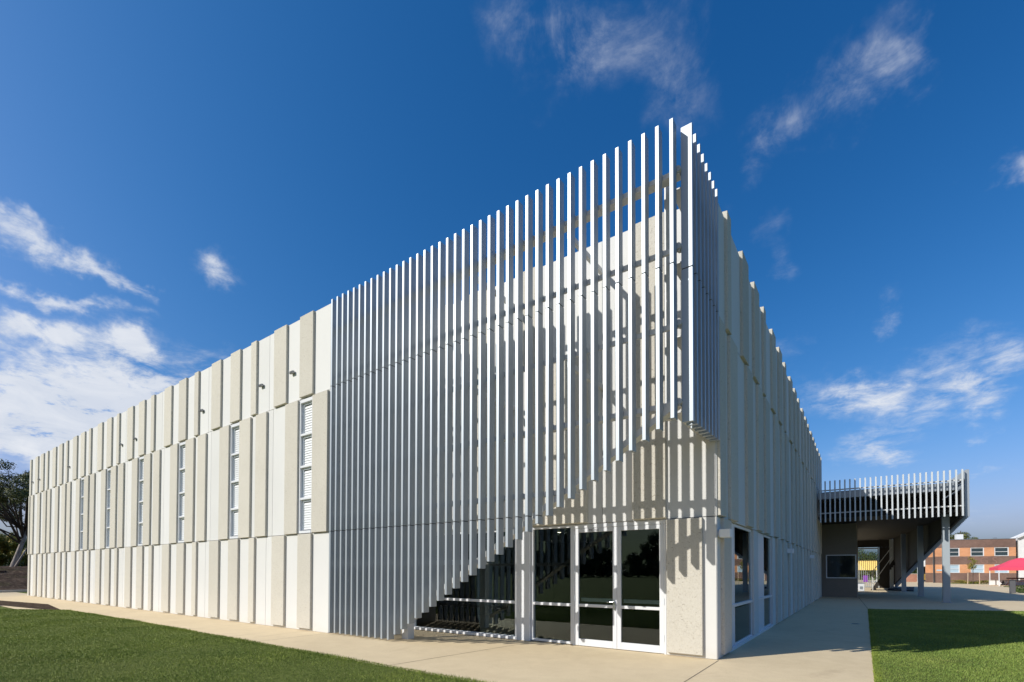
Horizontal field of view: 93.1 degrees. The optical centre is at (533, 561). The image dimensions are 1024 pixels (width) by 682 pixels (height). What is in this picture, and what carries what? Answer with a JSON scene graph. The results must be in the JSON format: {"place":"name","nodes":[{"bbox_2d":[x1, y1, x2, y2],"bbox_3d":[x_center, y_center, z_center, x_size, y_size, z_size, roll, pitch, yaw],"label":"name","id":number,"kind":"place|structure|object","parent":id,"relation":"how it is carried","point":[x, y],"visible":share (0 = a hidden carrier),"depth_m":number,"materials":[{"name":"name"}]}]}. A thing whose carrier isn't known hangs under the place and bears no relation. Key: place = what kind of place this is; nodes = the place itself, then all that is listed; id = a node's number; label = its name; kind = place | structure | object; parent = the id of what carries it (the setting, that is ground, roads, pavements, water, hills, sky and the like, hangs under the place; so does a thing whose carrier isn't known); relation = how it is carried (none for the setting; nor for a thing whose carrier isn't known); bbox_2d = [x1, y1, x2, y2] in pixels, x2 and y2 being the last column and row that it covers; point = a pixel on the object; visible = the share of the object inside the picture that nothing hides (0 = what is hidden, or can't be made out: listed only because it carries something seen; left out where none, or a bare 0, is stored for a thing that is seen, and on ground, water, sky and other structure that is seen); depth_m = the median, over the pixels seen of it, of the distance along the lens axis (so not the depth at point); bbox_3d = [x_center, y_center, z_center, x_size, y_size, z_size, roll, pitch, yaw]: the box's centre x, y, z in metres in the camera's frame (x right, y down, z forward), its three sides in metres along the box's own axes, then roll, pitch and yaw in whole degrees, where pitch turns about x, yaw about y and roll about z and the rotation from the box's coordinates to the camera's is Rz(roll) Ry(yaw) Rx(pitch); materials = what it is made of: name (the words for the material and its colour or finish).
{"place":"outdoors","nodes":[
{"label":"outdoors","id":0,"kind":"place"},
{"bbox_2d":[0,566,27,589],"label":"mulch bank","id":1,"kind":"structure","parent":0,"point":[13,578],"depth_m":42.56,"materials":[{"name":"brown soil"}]},
{"bbox_2d":[0,531,17,565],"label":"yellow green bush","id":2,"kind":"object","parent":1,"relation":"on","point":[5,548],"visible":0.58,"depth_m":59.80,"materials":[{"name":"green plant"}]},
{"bbox_2d":[0,536,28,565],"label":"olive bush","id":3,"kind":"object","parent":1,"relation":"on","point":[9,556],"visible":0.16,"depth_m":58.91,"materials":[{"name":"green plant"}]},
{"bbox_2d":[0,458,29,566],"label":"spreading tree","id":4,"kind":"object","parent":1,"relation":"on","point":[15,497],"visible":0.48,"depth_m":48.12,"materials":[{"name":"green plant"}]},
{"bbox_2d":[0,609,467,681],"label":"lawn","id":5,"kind":"structure","parent":0,"point":[291,669],"depth_m":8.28,"materials":[{"name":"green plant"}]},
{"bbox_2d":[60,609,497,681],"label":"curb","id":6,"kind":"structure","parent":5,"relation":"on","point":[302,650],"depth_m":9.57,"materials":[{"name":"beige concrete"}]},
{"bbox_2d":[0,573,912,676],"bbox_3d":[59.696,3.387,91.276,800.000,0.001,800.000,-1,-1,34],"label":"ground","id":7,"kind":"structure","parent":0,"point":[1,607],"depth_m":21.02,"materials":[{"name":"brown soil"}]},
{"bbox_2d":[2,534,26,566],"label":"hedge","id":8,"kind":"object","parent":7,"relation":"on","point":[8,564],"visible":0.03,"depth_m":72.54,"materials":[{"name":"green plant"}]},
{"bbox_2d":[26,118,821,658],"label":"sports hall","id":9,"kind":"structure","parent":7,"relation":"on","point":[602,444],"depth_m":10.98,"materials":[{"name":"white concrete"}]},
{"bbox_2d":[80,478,83,549],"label":"louvre window","id":10,"kind":"structure","parent":9,"relation":"in","point":[82,479],"depth_m":24.45,"materials":[{"name":"white glass"}]},
{"bbox_2d":[106,468,110,547],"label":"louvre window","id":11,"kind":"structure","parent":9,"relation":"in","point":[108,470],"depth_m":22.20,"materials":[{"name":"grey glass"}]},
{"bbox_2d":[138,456,143,545],"bbox_3d":[-15.957,-2.465,19.848,0.660,3.640,0.182,-1,-1,34],"label":"louvre window","id":12,"kind":"structure","parent":9,"relation":"in","point":[141,460],"depth_m":19.95,"materials":[{"name":"grey metal"}]},
{"bbox_2d":[178,442,187,542],"bbox_3d":[-12.666,-2.504,17.601,0.660,3.640,0.182,-1,-1,34],"label":"louvre window","id":13,"kind":"structure","parent":9,"relation":"in","point":[181,480],"depth_m":17.69,"materials":[{"name":"grey metal"}]},
{"bbox_2d":[229,422,242,538],"bbox_3d":[-9.375,-2.543,15.354,0.660,3.640,0.182,-1,-1,34],"label":"louvre window","id":14,"kind":"structure","parent":9,"relation":"in","point":[234,433],"depth_m":15.44,"materials":[{"name":"grey metal"}]},
{"bbox_2d":[298,397,311,533],"bbox_3d":[-6.084,-2.581,13.108,0.660,3.640,0.182,-1,-1,34],"label":"louvre window","id":15,"kind":"structure","parent":9,"relation":"in","point":[305,415],"depth_m":13.18,"materials":[{"name":"white glass"}]},
{"bbox_2d":[414,529,515,635],"bbox_3d":[-1.804,0.526,12.312,3.515,2.565,0.110,-1,-1,34],"label":"entrance window","id":16,"kind":"structure","parent":9,"relation":"in","point":[461,610],"depth_m":12.31,"materials":[{"name":"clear glass"}]},
{"bbox_2d":[531,525,572,643],"bbox_3d":[0.428,0.500,10.788,1.080,2.565,0.110,-1,-1,34],"label":"entrance window","id":17,"kind":"structure","parent":9,"relation":"in","point":[533,534],"depth_m":10.99,"materials":[{"name":"black glass"}]},
{"bbox_2d":[574,527,616,648],"bbox_3d":[1.302,0.535,10.158,0.982,2.488,0.225,-1,-1,34],"label":"entrance door","id":18,"kind":"structure","parent":9,"relation":"in","point":[578,641],"depth_m":10.17,"materials":[{"name":"white metal"}]},
{"bbox_2d":[617,524,664,653],"bbox_3d":[2.141,0.526,9.628,0.990,2.488,0.154,-1,-1,34],"label":"entrance door","id":19,"kind":"structure","parent":9,"relation":"in","point":[620,645],"depth_m":9.58,"materials":[{"name":"white metal"}]},
{"bbox_2d":[718,529,732,537],"bbox_3d":[3.480,-0.510,8.802,0.219,0.154,0.200,-1,-1,34],"label":"wall lamp","id":20,"kind":"object","parent":9,"relation":"attached to","point":[725,533],"visible":1,"depth_m":8.73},
{"bbox_2d":[733,524,752,644],"bbox_3d":[4.687,0.501,10.877,0.115,2.555,1.900,-1,-1,34],"label":"side window","id":21,"kind":"structure","parent":9,"relation":"in","point":[743,600],"depth_m":10.85,"materials":[{"name":"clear glass"}]},
{"bbox_2d":[763,534,771,627],"bbox_3d":[6.508,0.552,13.544,0.115,2.555,1.240,-1,-1,34],"label":"side window","id":22,"kind":"structure","parent":9,"relation":"in","point":[766,539],"depth_m":13.59,"materials":[{"name":"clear glass"}]},
{"bbox_2d":[950,531,977,538],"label":"conifer","id":23,"kind":"object","parent":7,"relation":"on","point":[966,535],"visible":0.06,"depth_m":78.90,"materials":[{"name":"green plant"}]},
{"bbox_2d":[0,580,1023,681],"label":"path","id":24,"kind":"structure","parent":0,"point":[801,653],"depth_m":9.97,"materials":[{"name":"beige concrete"}]},
{"bbox_2d":[0,590,26,592],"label":"kerb","id":25,"kind":"structure","parent":24,"relation":"on","point":[2,591],"depth_m":34.99,"materials":[{"name":"concrete"}]},
{"bbox_2d":[0,600,58,609],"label":"soil strip","id":26,"kind":"object","parent":24,"relation":"on","point":[27,605],"visible":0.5,"depth_m":21.86,"materials":[{"name":"brown soil"}]},
{"bbox_2d":[118,598,867,681],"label":"path joint","id":27,"kind":"object","parent":24,"relation":"on","point":[529,642],"visible":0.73,"depth_m":9.57,"materials":[{"name":"grey concrete"}]},
{"bbox_2d":[821,523,857,596],"bbox_3d":[19.991,-0.032,31.694,1.970,4.490,5.280,-1,-1,34],"label":"plant room","id":28,"kind":"object","parent":24,"relation":"on","point":[839,564],"visible":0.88,"depth_m":29.77,"materials":[{"name":"grey concrete"}]},
{"bbox_2d":[826,554,856,577],"bbox_3d":[18.841,0.299,29.693,1.580,1.450,0.068,-1,-1,34],"label":"window frame","id":29,"kind":"structure","parent":28,"relation":"in","point":[837,566],"depth_m":29.68,"materials":[{"name":"grey metal"}]},
{"bbox_2d":[858,583,864,590],"bbox_3d":[25.356,1.962,37.487,0.440,0.670,0.440,-1,-1,34],"label":"litter bin","id":30,"kind":"object","parent":24,"relation":"on","point":[860,586],"visible":0.9,"depth_m":37.32,"materials":[{"name":"metal"}]},
{"bbox_2d":[858,570,874,579],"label":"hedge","id":31,"kind":"object","parent":24,"relation":"on","point":[866,573],"visible":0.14,"depth_m":69.48,"materials":[{"name":"green plant"}]},
{"bbox_2d":[858,560,876,577],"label":"yellow awning","id":32,"kind":"object","parent":24,"relation":"on","point":[873,563],"visible":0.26,"depth_m":65.69,"materials":[{"name":"fabric"}]},
{"bbox_2d":[858,549,877,576],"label":"gate shrub","id":33,"kind":"object","parent":24,"relation":"on","point":[868,557],"visible":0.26,"depth_m":71.18,"materials":[{"name":"green plant"}]},
{"bbox_2d":[858,547,878,587],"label":"bar gate","id":34,"kind":"structure","parent":24,"relation":"on","point":[867,569],"depth_m":46.24,"materials":[{"name":"metal"}]},
{"bbox_2d":[817,469,969,602],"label":"walkway block","id":35,"kind":"structure","parent":24,"relation":"on","point":[908,530],"depth_m":26.32,"materials":[{"name":"metal"}]},
{"bbox_2d":[887,587,913,591],"bbox_3d":[32.382,2.391,42.746,1.827,0.077,11.125,-1,-1,38],"label":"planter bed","id":36,"kind":"object","parent":24,"relation":"on","point":[900,589],"visible":0.86,"depth_m":39.90,"materials":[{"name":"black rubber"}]},
{"bbox_2d":[906,574,916,581],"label":"brick wall","id":37,"kind":"structure","parent":24,"relation":"on","point":[911,578],"depth_m":71.09,"materials":[{"name":"brick"}]},
{"bbox_2d":[966,557,977,569],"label":"young tree","id":38,"kind":"object","parent":24,"relation":"on","point":[971,566],"visible":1,"depth_m":59.87,"materials":[{"name":"green plant"}]},
{"bbox_2d":[989,558,1023,585],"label":"gazebo","id":39,"kind":"object","parent":24,"relation":"on","point":[1016,564],"visible":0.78,"depth_m":51.90,"materials":[{"name":"red fabric"}]},
{"bbox_2d":[990,580,1023,584],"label":"garden wall","id":40,"kind":"structure","parent":24,"relation":"on","point":[994,582],"depth_m":55.94,"materials":[{"name":"concrete"}]},
{"bbox_2d":[1009,580,1015,592],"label":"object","id":41,"kind":"object","parent":24,"relation":"on","point":[1012,586],"visible":0.95,"depth_m":34.93,"materials":[{"name":"grey metal"}]},
{"bbox_2d":[1006,578,1023,584],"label":"picnic table","id":42,"kind":"object","parent":24,"relation":"on","point":[1014,578],"visible":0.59,"depth_m":54.54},
{"bbox_2d":[1012,532,1023,579],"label":"gabled hall","id":43,"kind":"structure","parent":24,"relation":"on","point":[1019,548],"depth_m":62.80,"materials":[{"name":"white paint"}]},
{"bbox_2d":[0,0,1023,572],"label":"sky","id":44,"kind":"structure","parent":0,"point":[183,183],"materials":[{"name":"blue"}]},
{"bbox_2d":[870,609,1023,681],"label":"lawn","id":45,"kind":"structure","parent":0,"point":[918,670],"depth_m":9.01,"materials":[{"name":"green plant"}]},
{"bbox_2d":[868,609,883,681],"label":"grass","id":46,"kind":"structure","parent":45,"relation":"on","point":[870,618],"depth_m":9.64,"materials":[{"name":"green plant"}]},
{"bbox_2d":[925,534,1015,582],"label":"brick building","id":47,"kind":"structure","parent":0,"point":[986,554],"depth_m":64.58,"materials":[{"name":"brick"}]},
{"bbox_2d":[950,548,959,555],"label":"window frame","id":48,"kind":"structure","parent":47,"relation":"in","point":[953,551],"depth_m":65.45,"materials":[{"name":"white plastic"}]},
{"bbox_2d":[950,565,959,572],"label":"window frame","id":49,"kind":"structure","parent":47,"relation":"in","point":[953,568],"depth_m":65.39,"materials":[{"name":"white plastic"}]},
{"bbox_2d":[970,548,983,555],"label":"window frame","id":50,"kind":"structure","parent":47,"relation":"in","point":[973,551],"depth_m":64.51,"materials":[{"name":"white plastic"}]},
{"bbox_2d":[971,564,983,572],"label":"window frame","id":51,"kind":"structure","parent":47,"relation":"in","point":[980,569],"depth_m":64.38,"materials":[{"name":"white plastic"}]},
{"bbox_2d":[994,547,1008,555],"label":"window frame","id":52,"kind":"structure","parent":47,"relation":"in","point":[998,551],"depth_m":63.50,"materials":[{"name":"white plastic"}]},
{"bbox_2d":[995,564,1008,572],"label":"window frame","id":53,"kind":"structure","parent":47,"relation":"in","point":[996,571],"depth_m":63.47,"materials":[{"name":"white plastic"}]},
{"label":"garden bed","id":54,"kind":"structure","parent":0,"visible":0},
{"bbox_2d":[1003,584,1023,590],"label":"garden shrub","id":55,"kind":"object","parent":54,"relation":"on","point":[1020,587],"visible":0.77,"depth_m":36.59,"materials":[{"name":"green plant"}]},
{"label":"garden bed","id":56,"kind":"structure","parent":0,"visible":0},
{"bbox_2d":[950,580,988,583],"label":"border shrub","id":57,"kind":"object","parent":56,"relation":"on","point":[971,582],"visible":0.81,"depth_m":60.19,"materials":[{"name":"green plant"}]}
]}

